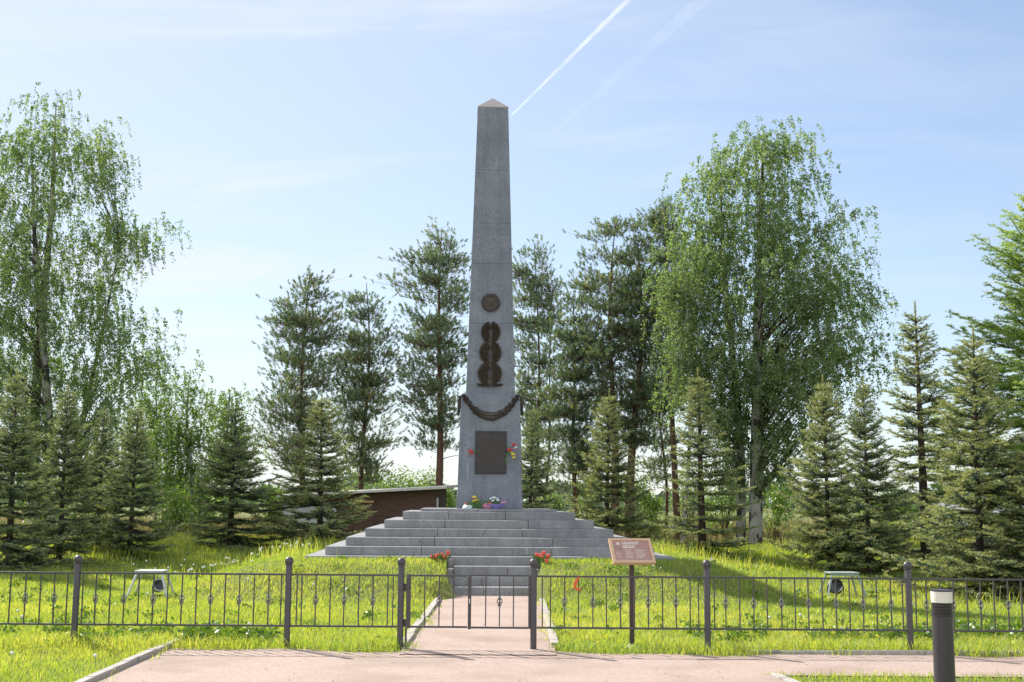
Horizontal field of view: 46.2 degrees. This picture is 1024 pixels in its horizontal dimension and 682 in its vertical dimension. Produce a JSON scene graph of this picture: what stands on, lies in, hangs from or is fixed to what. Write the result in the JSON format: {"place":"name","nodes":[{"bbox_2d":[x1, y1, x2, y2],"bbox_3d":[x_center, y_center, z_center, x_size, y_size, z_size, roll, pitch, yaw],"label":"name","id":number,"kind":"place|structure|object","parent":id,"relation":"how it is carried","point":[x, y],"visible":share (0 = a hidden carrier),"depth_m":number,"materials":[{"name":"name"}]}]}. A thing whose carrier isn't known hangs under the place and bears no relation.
{"place":"outdoors","nodes":[
{"label":"outdoors","id":0,"kind":"place"},
{"bbox_2d":[399,595,556,654],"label":"gate path","id":1,"kind":"structure","parent":0,"point":[462,641],"depth_m":14.65,"materials":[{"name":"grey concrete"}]},
{"bbox_2d":[0,513,992,543],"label":"dry grass","id":2,"kind":"structure","parent":0,"point":[687,537],"depth_m":38.04,"materials":[{"name":"plant"}]},
{"bbox_2d":[0,500,1023,681],"bbox_3d":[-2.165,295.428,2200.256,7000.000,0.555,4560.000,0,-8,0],"label":"ground","id":3,"kind":"structure","parent":0,"point":[446,593],"depth_m":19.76,"materials":[{"name":"green plant"}]},
{"bbox_2d":[15,473,79,530],"bbox_3d":[-15.496,5.100,39.581,2.794,2.707,2.767,0,-8,0],"label":"shrub","id":4,"kind":"object","parent":3,"relation":"on","point":[27,512],"visible":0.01,"depth_m":39.33,"materials":[{"name":"green plant"}]},
{"bbox_2d":[0,367,107,570],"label":"blue spruce","id":5,"kind":"object","parent":3,"relation":"on","point":[13,552],"visible":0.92,"depth_m":24.11,"materials":[{"name":"green plant"}]},
{"bbox_2d":[0,386,109,563],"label":"blue spruce","id":6,"kind":"object","parent":3,"relation":"on","point":[78,468],"visible":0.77,"depth_m":25.74,"materials":[{"name":"green plant"}]},
{"bbox_2d":[71,555,82,641],"bbox_3d":[-4.737,2.860,13.031,0.094,1.054,0.093,3,-8,-19],"label":"fence post","id":7,"kind":"object","parent":3,"relation":"on","point":[78,559],"visible":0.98,"depth_m":13.02,"materials":[{"name":"metal"}]},
{"bbox_2d":[0,571,73,624],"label":"fence section","id":8,"kind":"object","parent":7,"relation":"attached to","point":[25,598],"visible":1,"depth_m":13.04,"materials":[{"name":"paint"}]},
{"bbox_2d":[78,572,285,626],"bbox_3d":[-3.586,2.806,13.040,2.231,0.568,0.069,0,-8,0],"label":"fence section","id":9,"kind":"object","parent":7,"relation":"attached to","point":[181,602],"visible":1,"depth_m":13.03,"materials":[{"name":"paint"}]},
{"bbox_2d":[33,475,136,533],"bbox_3d":[-12.838,4.844,35.825,3.002,2.213,2.842,4,-9,-28],"label":"shrub","id":10,"kind":"object","parent":3,"relation":"on","point":[73,515],"visible":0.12,"depth_m":35.48,"materials":[{"name":"green plant"}]},
{"bbox_2d":[47,405,130,553],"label":"blue spruce","id":11,"kind":"object","parent":3,"relation":"on","point":[100,443],"visible":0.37,"depth_m":28.26,"materials":[{"name":"green plant"}]},
{"bbox_2d":[0,82,205,529],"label":"silver birch","id":12,"kind":"object","parent":3,"relation":"on","point":[37,348],"visible":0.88,"depth_m":38.25,"materials":[{"name":"green plant"}]},
{"bbox_2d":[74,640,180,681],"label":"kerb","id":13,"kind":"structure","parent":3,"relation":"on","point":[123,664],"depth_m":11.38,"materials":[{"name":"concrete"}]},
{"bbox_2d":[85,404,189,560],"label":"blue spruce","id":14,"kind":"object","parent":3,"relation":"on","point":[135,445],"visible":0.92,"depth_m":26.60,"materials":[{"name":"green plant"}]},
{"bbox_2d":[127,569,174,597],"bbox_3d":[-5.903,3.986,19.639,0.704,0.472,0.510,0,-8,0],"label":"lamp stand","id":15,"kind":"object","parent":3,"relation":"on","point":[153,570],"visible":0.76,"depth_m":19.50,"materials":[{"name":"metal"}]},
{"bbox_2d":[114,357,196,527],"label":"young birch","id":16,"kind":"object","parent":3,"relation":"on","point":[158,407],"visible":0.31,"depth_m":41.86,"materials":[{"name":"green plant"}]},
{"bbox_2d":[152,578,165,596],"bbox_3d":[-5.793,4.061,19.658,0.240,0.336,0.208,6,-9,-35],"label":"floodlight","id":17,"kind":"object","parent":3,"relation":"on","point":[158,586],"visible":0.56,"depth_m":19.61,"materials":[{"name":"metal"}]},
{"bbox_2d":[126,474,225,534],"bbox_3d":[-10.290,5.085,36.887,2.848,1.969,2.319,-4,-9,30],"label":"shrub","id":18,"kind":"object","parent":3,"relation":"on","point":[177,510],"visible":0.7,"depth_m":36.51,"materials":[{"name":"green plant"}]},
{"bbox_2d":[135,364,242,531],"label":"young birch","id":19,"kind":"object","parent":3,"relation":"on","point":[188,443],"visible":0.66,"depth_m":40.59,"materials":[{"name":"green plant"}]},
{"bbox_2d":[194,381,274,527],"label":"young birch","id":20,"kind":"object","parent":3,"relation":"on","point":[221,400],"visible":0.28,"depth_m":42.94,"materials":[{"name":"green plant"}]},
{"bbox_2d":[180,401,300,552],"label":"blue spruce","id":21,"kind":"object","parent":3,"relation":"on","point":[231,457],"visible":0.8,"depth_m":29.29,"materials":[{"name":"green plant"}]},
{"bbox_2d":[248,483,288,535],"bbox_3d":[-7.261,5.277,37.585,2.159,1.964,1.729,0,-8,0],"label":"shrub","id":22,"kind":"object","parent":3,"relation":"on","point":[269,502],"visible":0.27,"depth_m":37.54,"materials":[{"name":"green plant"}]},
{"bbox_2d":[283,557,293,648],"bbox_3d":[-2.435,2.877,13.031,0.094,1.054,0.093,-2,-8,17],"label":"fence post","id":23,"kind":"object","parent":3,"relation":"on","point":[288,589],"visible":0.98,"depth_m":13.01,"materials":[{"name":"metal"}]},
{"bbox_2d":[290,573,397,627],"bbox_3d":[-1.821,2.819,13.039,1.154,0.568,0.070,0,-8,0],"label":"fence section","id":24,"kind":"object","parent":23,"relation":"attached to","point":[315,601],"visible":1,"depth_m":13.03,"materials":[{"name":"paint"}]},
{"bbox_2d":[245,265,357,486],"bbox_3d":[-6.996,1.999,40.004,3.883,9.260,3.912,0,-8,0],"label":"scots pine","id":25,"kind":"object","parent":3,"relation":"on","point":[305,323],"visible":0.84,"depth_m":39.95,"materials":[{"name":"green plant"}]},
{"bbox_2d":[252,391,376,548],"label":"blue spruce","id":26,"kind":"object","parent":3,"relation":"on","point":[321,466],"visible":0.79,"depth_m":29.73,"materials":[{"name":"green plant"}]},
{"bbox_2d":[316,283,409,489],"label":"scots pine","id":27,"kind":"object","parent":3,"relation":"on","point":[364,393],"visible":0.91,"depth_m":40.93,"materials":[{"name":"green plant"}]},
{"bbox_2d":[342,457,390,493],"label":"shrub","id":28,"kind":"object","parent":3,"relation":"on","point":[364,488],"visible":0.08,"depth_m":45.60,"materials":[{"name":"green plant"}]},
{"bbox_2d":[276,485,457,540],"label":"shed","id":29,"kind":"structure","parent":3,"relation":"on","point":[387,504],"depth_m":33.61,"materials":[{"name":"painted wood"},{"name":"roofing metal"}]},
{"bbox_2d":[355,504,373,531],"bbox_3d":[-4.141,5.051,33.577,0.520,0.952,0.021,0,-8,4],"label":"door","id":30,"kind":"structure","parent":29,"relation":"in","point":[368,522],"depth_m":33.57,"materials":[{"name":"brown wood"}]},
{"bbox_2d":[397,557,405,649],"bbox_3d":[-1.209,2.886,13.031,0.094,1.054,0.093,1,-8,-6],"label":"fence post","id":31,"kind":"object","parent":3,"relation":"on","point":[401,561],"visible":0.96,"depth_m":13.01,"materials":[{"name":"metal"}]},
{"bbox_2d":[403,574,467,647],"bbox_3d":[-0.831,2.958,13.025,0.690,0.836,0.067,0,-8,0],"label":"gate leaf","id":32,"kind":"object","parent":31,"relation":"attached to","point":[407,587],"visible":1,"depth_m":13.03,"materials":[{"name":"paint"}]},
{"bbox_2d":[374,464,429,491],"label":"shrub","id":33,"kind":"object","parent":3,"relation":"on","point":[399,482],"visible":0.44,"depth_m":43.72,"materials":[{"name":"green plant"}]},
{"bbox_2d":[364,214,471,485],"bbox_3d":[-2.835,1.141,40.211,4.551,10.982,3.792,0,-8,0],"label":"scots pine","id":34,"kind":"object","parent":3,"relation":"on","point":[438,423],"visible":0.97,"depth_m":39.94,"materials":[{"name":"green plant"}]},
{"bbox_2d":[403,597,438,646],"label":"kerb","id":35,"kind":"structure","parent":3,"relation":"on","point":[428,612],"depth_m":15.42,"materials":[{"name":"concrete"}]},
{"bbox_2d":[409,457,446,490],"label":"shrub","id":36,"kind":"object","parent":3,"relation":"on","point":[425,478],"visible":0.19,"depth_m":46.64,"materials":[{"name":"green plant"}]},
{"bbox_2d":[429,551,452,561],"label":"tulip clump","id":37,"kind":"object","parent":3,"relation":"on","point":[441,556],"visible":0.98,"depth_m":20.93,"materials":[{"name":"red plant"}]},
{"bbox_2d":[444,481,456,507],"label":"shrub","id":38,"kind":"object","parent":3,"relation":"on","point":[450,503],"visible":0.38,"depth_m":41.60,"materials":[{"name":"green plant"}]},
{"bbox_2d":[48,563,929,642],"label":"yellow flowers","id":39,"kind":"object","parent":3,"relation":"on","point":[598,642],"visible":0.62,"depth_m":15.36,"materials":[{"name":"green plant"}]},
{"bbox_2d":[304,508,674,595],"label":"stepped platform","id":40,"kind":"structure","parent":3,"relation":"on","point":[494,541],"depth_m":22.15,"materials":[{"name":"stone"}]},
{"bbox_2d":[463,496,486,508],"bbox_3d":[-0.724,3.227,24.007,0.544,0.266,0.151,1,-8,-6],"label":"bouquet","id":41,"kind":"object","parent":40,"relation":"on","point":[476,504],"visible":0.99,"depth_m":23.98,"materials":[{"name":"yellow plant"}]},
{"bbox_2d":[457,98,523,508],"bbox_3d":[-0.447,-0.894,25.407,1.354,8.798,1.348,1,-8,-2],"label":"obelisk","id":42,"kind":"object","parent":40,"relation":"on","point":[490,405],"visible":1,"depth_m":24.79,"materials":[{"name":"stone"}]},
{"bbox_2d":[505,443,516,461],"bbox_3d":[-0.012,2.284,24.280,0.242,0.425,0.138,0,-8,0],"label":"bouquet","id":43,"kind":"object","parent":42,"relation":"attached to","point":[510,449],"visible":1,"depth_m":24.27,"materials":[{"name":"red plant"}]},
{"bbox_2d":[482,496,505,508],"bbox_3d":[-0.360,3.227,23.980,0.472,0.243,0.334,4,-9,-27],"label":"flower basket","id":44,"kind":"object","parent":40,"relation":"on","point":[495,505],"visible":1,"depth_m":23.92,"materials":[{"name":"purple plant"}]},
{"bbox_2d":[11,544,974,666],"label":"dandelion stalks","id":45,"kind":"object","parent":3,"relation":"on","point":[226,567],"visible":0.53,"depth_m":21.83,"materials":[{"name":"green plant"}]},
{"bbox_2d":[10,541,974,656],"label":"dandelion clocks","id":46,"kind":"object","parent":45,"relation":"attached to","point":[249,623],"visible":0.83,"depth_m":21.14,"materials":[{"name":"white plant"}]},
{"bbox_2d":[1,465,1004,512],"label":"distant woods","id":47,"kind":"object","parent":3,"relation":"on","point":[602,504],"visible":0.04,"depth_m":217.90,"materials":[{"name":"green plant"}]},
{"bbox_2d":[0,552,1023,649],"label":"weeds","id":48,"kind":"object","parent":3,"relation":"on","point":[235,631],"visible":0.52,"depth_m":14.56,"materials":[{"name":"green plant"}]},
{"bbox_2d":[530,558,537,648],"bbox_3d":[0.234,2.897,13.031,0.094,1.054,0.092,4,-8,-25],"label":"fence post","id":49,"kind":"object","parent":3,"relation":"on","point":[533,629],"visible":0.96,"depth_m":13.01,"materials":[{"name":"metal"}]},
{"bbox_2d":[468,574,530,628],"bbox_3d":[-0.137,2.837,13.045,0.684,0.584,0.066,0,-8,0],"label":"gate leaf","id":50,"kind":"object","parent":49,"relation":"attached to","point":[499,603],"visible":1,"depth_m":13.04,"materials":[{"name":"paint"}]},
{"bbox_2d":[537,575,703,629],"bbox_3d":[1.178,2.841,13.040,1.815,0.568,0.068,0,-8,0],"label":"fence section","id":51,"kind":"object","parent":49,"relation":"attached to","point":[620,604],"visible":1,"depth_m":13.03,"materials":[{"name":"paint"}]},
{"bbox_2d":[573,577,580,590],"bbox_3d":[0.709,2.642,13.053,0.085,0.152,0.044,1,-8,-6],"label":"ribbon","id":52,"kind":"object","parent":51,"relation":"attached to","point":[575,584],"visible":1,"depth_m":13.04,"materials":[{"name":"fabric"}]},
{"bbox_2d":[521,405,559,508],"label":"blue spruce","id":53,"kind":"object","parent":3,"relation":"on","point":[531,474],"visible":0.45,"depth_m":31.22,"materials":[{"name":"green plant"}]},
{"bbox_2d":[530,551,552,564],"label":"tulip clump","id":54,"kind":"object","parent":3,"relation":"on","point":[540,557],"visible":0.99,"depth_m":20.93,"materials":[{"name":"red plant"}]},
{"bbox_2d":[512,233,574,500],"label":"scots pine","id":55,"kind":"object","parent":3,"relation":"on","point":[535,298],"visible":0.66,"depth_m":42.15,"materials":[{"name":"green plant"}]},
{"bbox_2d":[540,598,558,646],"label":"kerb","id":56,"kind":"structure","parent":3,"relation":"on","point":[552,636],"depth_m":15.16,"materials":[{"name":"concrete"}]},
{"bbox_2d":[527,484,574,511],"bbox_3d":[1.329,5.388,37.637,1.878,1.807,1.873,7,-10,-41],"label":"shrub","id":57,"kind":"object","parent":3,"relation":"on","point":[556,506],"visible":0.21,"depth_m":37.52,"materials":[{"name":"green plant"}]},
{"bbox_2d":[529,290,618,517],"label":"scots pine","id":58,"kind":"object","parent":3,"relation":"on","point":[571,411],"visible":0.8,"depth_m":38.73,"materials":[{"name":"green plant"}]},
{"bbox_2d":[571,477,604,519],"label":"shrub","id":59,"kind":"object","parent":3,"relation":"on","point":[583,496],"visible":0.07,"depth_m":42.57,"materials":[{"name":"green plant"}]},
{"bbox_2d":[561,388,669,542],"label":"blue spruce","id":60,"kind":"object","parent":3,"relation":"on","point":[601,464],"visible":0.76,"depth_m":31.59,"materials":[{"name":"green plant"}]},
{"bbox_2d":[559,212,678,534],"bbox_3d":[3.616,1.058,38.133,4.274,10.690,3.590,0,-8,0],"label":"scots pine","id":61,"kind":"object","parent":3,"relation":"on","point":[635,419],"visible":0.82,"depth_m":37.92,"materials":[{"name":"green plant"}]},
{"bbox_2d":[608,538,655,647],"bbox_3d":[1.331,2.800,13.293,0.476,1.210,0.276,1,-8,-8],"label":"information sign","id":62,"kind":"object","parent":3,"relation":"on","point":[631,552],"visible":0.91,"depth_m":13.31,"materials":[{"name":"metal"}]},
{"bbox_2d":[601,471,669,533],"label":"shrub","id":63,"kind":"object","parent":3,"relation":"on","point":[635,510],"visible":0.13,"depth_m":45.46,"materials":[{"name":"green plant"}]},
{"bbox_2d":[637,485,672,539],"bbox_3d":[4.525,5.646,39.493,1.500,1.870,1.299,0,-8,0],"label":"shrub","id":64,"kind":"object","parent":3,"relation":"on","point":[655,504],"visible":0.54,"depth_m":39.44,"materials":[{"name":"green plant"}]},
{"bbox_2d":[623,334,691,533],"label":"scots pine","id":65,"kind":"object","parent":3,"relation":"on","point":[659,461],"visible":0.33,"depth_m":40.71,"materials":[{"name":"green plant"}]},
{"bbox_2d":[623,194,705,541],"bbox_3d":[4.895,0.809,37.200,2.985,11.031,2.704,0,-8,0],"label":"scots pine","id":66,"kind":"object","parent":3,"relation":"on","point":[661,214],"visible":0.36,"depth_m":37.23,"materials":[{"name":"green plant"}]},
{"bbox_2d":[642,252,727,541],"bbox_3d":[4.925,1.663,33.585,2.400,8.338,2.195,0,-8,0],"label":"young birch","id":67,"kind":"object","parent":3,"relation":"on","point":[684,338],"visible":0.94,"depth_m":33.65,"materials":[{"name":"green plant"}]},
{"bbox_2d":[659,468,720,533],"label":"shrub","id":68,"kind":"object","parent":3,"relation":"on","point":[681,512],"visible":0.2,"depth_m":46.50,"materials":[{"name":"green plant"}]},
{"bbox_2d":[644,367,761,557],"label":"blue spruce","id":69,"kind":"object","parent":3,"relation":"on","point":[702,531],"visible":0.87,"depth_m":28.66,"materials":[{"name":"green plant"}]},
{"bbox_2d":[702,560,710,652],"bbox_3d":[2.121,2.910,13.031,0.093,1.054,0.094,8,-11,-44],"label":"fence post","id":70,"kind":"object","parent":3,"relation":"on","point":[706,564],"visible":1,"depth_m":13.01,"materials":[{"name":"metal"}]},
{"bbox_2d":[710,577,906,630],"bbox_3d":[3.218,2.856,13.040,2.120,0.568,0.069,0,-8,0],"label":"fence section","id":71,"kind":"object","parent":70,"relation":"attached to","point":[808,606],"visible":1,"depth_m":13.03,"materials":[{"name":"paint"}]},
{"bbox_2d":[692,477,748,537],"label":"shrub","id":72,"kind":"object","parent":3,"relation":"on","point":[721,512],"visible":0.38,"depth_m":42.52,"materials":[{"name":"green plant"}]},
{"bbox_2d":[746,482,797,539],"bbox_3d":[8.721,5.532,39.660,2.078,2.170,1.691,-4,-9,32],"label":"shrub","id":73,"kind":"object","parent":3,"relation":"on","point":[776,510],"visible":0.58,"depth_m":39.50,"materials":[{"name":"green plant"}]},
{"bbox_2d":[638,115,910,544],"bbox_3d":[7.585,-0.373,34.798,7.663,12.829,6.206,0,-8,0],"label":"silver birch","id":74,"kind":"object","parent":3,"relation":"on","point":[764,385],"visible":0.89,"depth_m":34.36,"materials":[{"name":"green plant"}]},
{"bbox_2d":[770,673,799,681],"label":"kerb","id":75,"kind":"structure","parent":3,"relation":"on","point":[782,677],"depth_m":10.88,"materials":[{"name":"concrete"}]},
{"bbox_2d":[763,374,898,572],"bbox_3d":[6.830,2.906,25.594,2.884,4.469,3.059,0,-9,2],"label":"blue spruce","id":76,"kind":"object","parent":3,"relation":"on","point":[827,512],"visible":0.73,"depth_m":25.45,"materials":[{"name":"green plant"}]},
{"bbox_2d":[827,579,843,596],"bbox_3d":[5.588,4.281,20.697,0.293,0.357,0.215,-4,-9,30],"label":"floodlight","id":77,"kind":"object","parent":3,"relation":"on","point":[839,586],"visible":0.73,"depth_m":20.66,"materials":[{"name":"grey metal"}]},
{"bbox_2d":[818,571,866,597],"bbox_3d":[5.673,4.210,20.630,0.756,0.474,0.510,1,-8,-6],"label":"lamp stand","id":78,"kind":"object","parent":3,"relation":"on","point":[842,573],"visible":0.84,"depth_m":20.51,"materials":[{"name":"grey paint"}]},
{"bbox_2d":[809,379,925,577],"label":"blue spruce","id":79,"kind":"object","parent":3,"relation":"on","point":[858,425],"visible":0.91,"depth_m":24.28,"materials":[{"name":"green plant"}]},
{"bbox_2d":[747,650,1023,656],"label":"kerb","id":80,"kind":"structure","parent":3,"relation":"on","point":[896,652],"depth_m":12.78,"materials":[{"name":"concrete"}]},
{"bbox_2d":[839,478,943,540],"bbox_3d":[11.310,5.061,35.694,3.266,2.043,2.722,-5,-9,33],"label":"shrub","id":81,"kind":"object","parent":3,"relation":"on","point":[857,512],"visible":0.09,"depth_m":35.50,"materials":[{"name":"green plant"}]},
{"bbox_2d":[903,561,913,649],"bbox_3d":[4.313,2.926,13.031,0.094,1.054,0.092,-2,-8,19],"label":"fence post","id":82,"kind":"object","parent":3,"relation":"on","point":[907,565],"visible":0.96,"depth_m":13.02,"materials":[{"name":"metal"}]},
{"bbox_2d":[911,578,1023,631],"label":"fence section","id":83,"kind":"object","parent":82,"relation":"attached to","point":[926,603],"visible":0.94,"depth_m":13.03,"materials":[{"name":"paint"}]},
{"bbox_2d":[863,301,997,575],"bbox_3d":[8.857,2.148,25.942,3.201,6.145,3.375,5,-9,-36],"label":"blue spruce","id":84,"kind":"object","parent":3,"relation":"on","point":[921,451],"visible":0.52,"depth_m":25.84,"materials":[{"name":"green plant"}]},
{"bbox_2d":[930,589,955,681],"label":"bollard lamp","id":85,"kind":"object","parent":3,"relation":"on","point":[943,636],"visible":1,"depth_m":9.13,"materials":[{"name":"metal"}]},
{"bbox_2d":[863,192,1023,550],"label":"larch tree","id":86,"kind":"object","parent":3,"relation":"on","point":[1011,384],"visible":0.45,"depth_m":30.32,"materials":[{"name":"green plant"}]},
{"bbox_2d":[865,326,1023,600],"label":"blue spruce","id":87,"kind":"object","parent":3,"relation":"on","point":[975,444],"visible":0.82,"depth_m":21.15,"materials":[{"name":"green plant"}]},
{"bbox_2d":[943,400,1023,600],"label":"blue spruce","id":88,"kind":"object","parent":3,"relation":"on","point":[1016,525],"visible":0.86,"depth_m":20.20,"materials":[{"name":"green plant"}]},
{"bbox_2d":[0,0,1023,503],"label":"sky","id":89,"kind":"structure","parent":0,"point":[286,137],"materials":[{"name":"blue"}]},
{"bbox_2d":[95,649,1023,681],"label":"path","id":90,"kind":"structure","parent":0,"point":[230,665],"depth_m":11.64,"materials":[{"name":"beige concrete"}]},
{"bbox_2d":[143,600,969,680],"bbox_3d":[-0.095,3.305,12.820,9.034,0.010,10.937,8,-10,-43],"label":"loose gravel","id":91,"kind":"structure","parent":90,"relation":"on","point":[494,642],"depth_m":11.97,"materials":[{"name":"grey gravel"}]},
{"bbox_2d":[936,497,1012,526],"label":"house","id":92,"kind":"structure","parent":0,"point":[953,506],"depth_m":73.22,"materials":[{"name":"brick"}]}
]}

